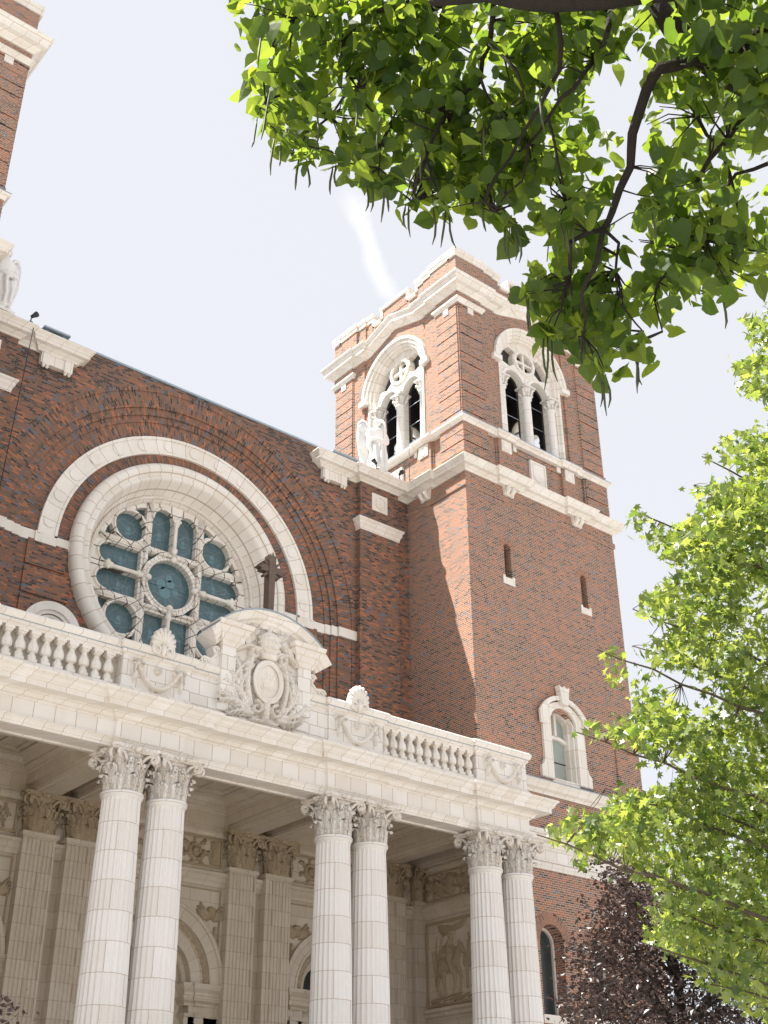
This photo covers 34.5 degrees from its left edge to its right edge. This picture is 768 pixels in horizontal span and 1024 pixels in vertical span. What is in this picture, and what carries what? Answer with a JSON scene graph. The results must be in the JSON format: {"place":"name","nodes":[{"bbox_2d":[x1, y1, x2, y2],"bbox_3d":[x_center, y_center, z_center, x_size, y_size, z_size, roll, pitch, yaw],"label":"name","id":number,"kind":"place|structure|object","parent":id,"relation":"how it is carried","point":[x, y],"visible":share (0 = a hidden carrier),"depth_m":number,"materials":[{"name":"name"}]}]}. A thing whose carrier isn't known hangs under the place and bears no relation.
{"place":"outdoors","nodes":[
{"label":"outdoors","id":0,"kind":"place"},
{"bbox_2d":[0,0,767,1023],"label":"sky","id":1,"kind":"structure","parent":0,"point":[144,222],"materials":[{"name":"white"}]},
{"label":"ground","id":2,"kind":"structure","parent":0,"visible":0},
{"bbox_2d":[0,989,38,1023],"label":"purple leaf tree","id":3,"kind":"object","parent":2,"relation":"on","point":[7,999],"visible":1,"depth_m":14.53,"materials":[{"name":"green plant"}]},
{"bbox_2d":[0,0,668,1023],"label":"church","id":4,"kind":"structure","parent":2,"relation":"on","point":[352,774],"depth_m":35.62,"materials":[{"name":"brick"}]},
{"bbox_2d":[0,250,20,314],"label":"angel statue","id":5,"kind":"object","parent":4,"relation":"on","point":[10,273],"visible":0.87,"depth_m":36.25,"materials":[{"name":"white stone"}]},
{"bbox_2d":[0,328,33,486],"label":"cable","id":6,"kind":"object","parent":4,"relation":"hanging from","point":[16,408],"visible":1,"depth_m":34.62,"materials":[{"name":"black metal"}]},
{"bbox_2d":[30,311,38,322],"bbox_3d":[-10.246,-5.688,36.183,0.266,0.450,0.180,22,-37,-34],"label":"floodlight","id":7,"kind":"object","parent":4,"relation":"on","point":[35,314],"visible":1,"depth_m":36.18,"materials":[{"name":"black metal"}]},
{"bbox_2d":[26,601,78,625],"bbox_3d":[-8.994,3.960,32.819,1.720,3.380,0.230,22,-37,-34],"label":"small arched window","id":8,"kind":"structure","parent":4,"relation":"in","point":[52,608],"depth_m":33.50,"materials":[{"name":"stone"}]},
{"bbox_2d":[68,463,284,659],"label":"rose window","id":9,"kind":"structure","parent":4,"relation":"in","point":[153,547],"depth_m":37.50,"materials":[{"name":"stone"}]},
{"bbox_2d":[254,552,285,609],"bbox_3d":[-3.000,1.944,32.345,0.900,1.930,0.240,22,-37,-34],"label":"cross","id":10,"kind":"object","parent":4,"relation":"on","point":[272,574],"visible":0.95,"depth_m":32.36,"materials":[{"name":"stone"}]},
{"bbox_2d":[357,418,390,474],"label":"angel statue","id":11,"kind":"object","parent":4,"relation":"on","point":[372,443],"visible":0.9,"depth_m":44.14,"materials":[{"name":"white stone"}]},
{"bbox_2d":[371,458,378,469],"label":"floodlight","id":12,"kind":"object","parent":4,"relation":"on","point":[373,460],"visible":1,"depth_m":43.27,"materials":[{"name":"black metal"}]},
{"bbox_2d":[359,335,429,452],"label":"belfry window","id":13,"kind":"structure","parent":4,"relation":"in","point":[402,351],"depth_m":48.22,"materials":[{"name":"stone"}]},
{"bbox_2d":[394,427,419,452],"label":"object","id":14,"kind":"structure","parent":4,"relation":"in","point":[414,431],"depth_m":52.57,"materials":[{"name":"stone"}]},
{"bbox_2d":[512,422,539,443],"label":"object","id":15,"kind":"structure","parent":4,"relation":"in","point":[515,429],"depth_m":52.26,"materials":[{"name":"stone"}]},
{"bbox_2d":[491,328,569,458],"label":"belfry window","id":16,"kind":"structure","parent":4,"relation":"in","point":[515,342],"depth_m":47.51,"materials":[{"name":"stone"}]},
{"bbox_2d":[535,912,574,1023],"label":"arched window","id":17,"kind":"structure","parent":4,"relation":"in","point":[548,965],"depth_m":36.37,"materials":[{"name":"brick"}]},
{"bbox_2d":[583,922,621,1023],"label":"arched window","id":18,"kind":"structure","parent":4,"relation":"in","point":[596,926],"depth_m":37.65,"materials":[{"name":"stone"}]},
{"bbox_2d":[226,0,767,415],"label":"catalpa tree","id":19,"kind":"object","parent":2,"relation":"on","point":[514,163],"visible":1,"depth_m":7.67,"materials":[{"name":"green plant"}]},
{"bbox_2d":[536,302,767,1023],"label":"maple tree","id":20,"kind":"object","parent":2,"relation":"on","point":[715,906],"visible":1,"depth_m":10.52,"materials":[{"name":"green plant"}]},
{"bbox_2d":[545,849,767,1023],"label":"purple leaf tree","id":21,"kind":"object","parent":2,"relation":"on","point":[676,1012],"visible":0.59,"depth_m":18.79,"materials":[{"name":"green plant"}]}
]}

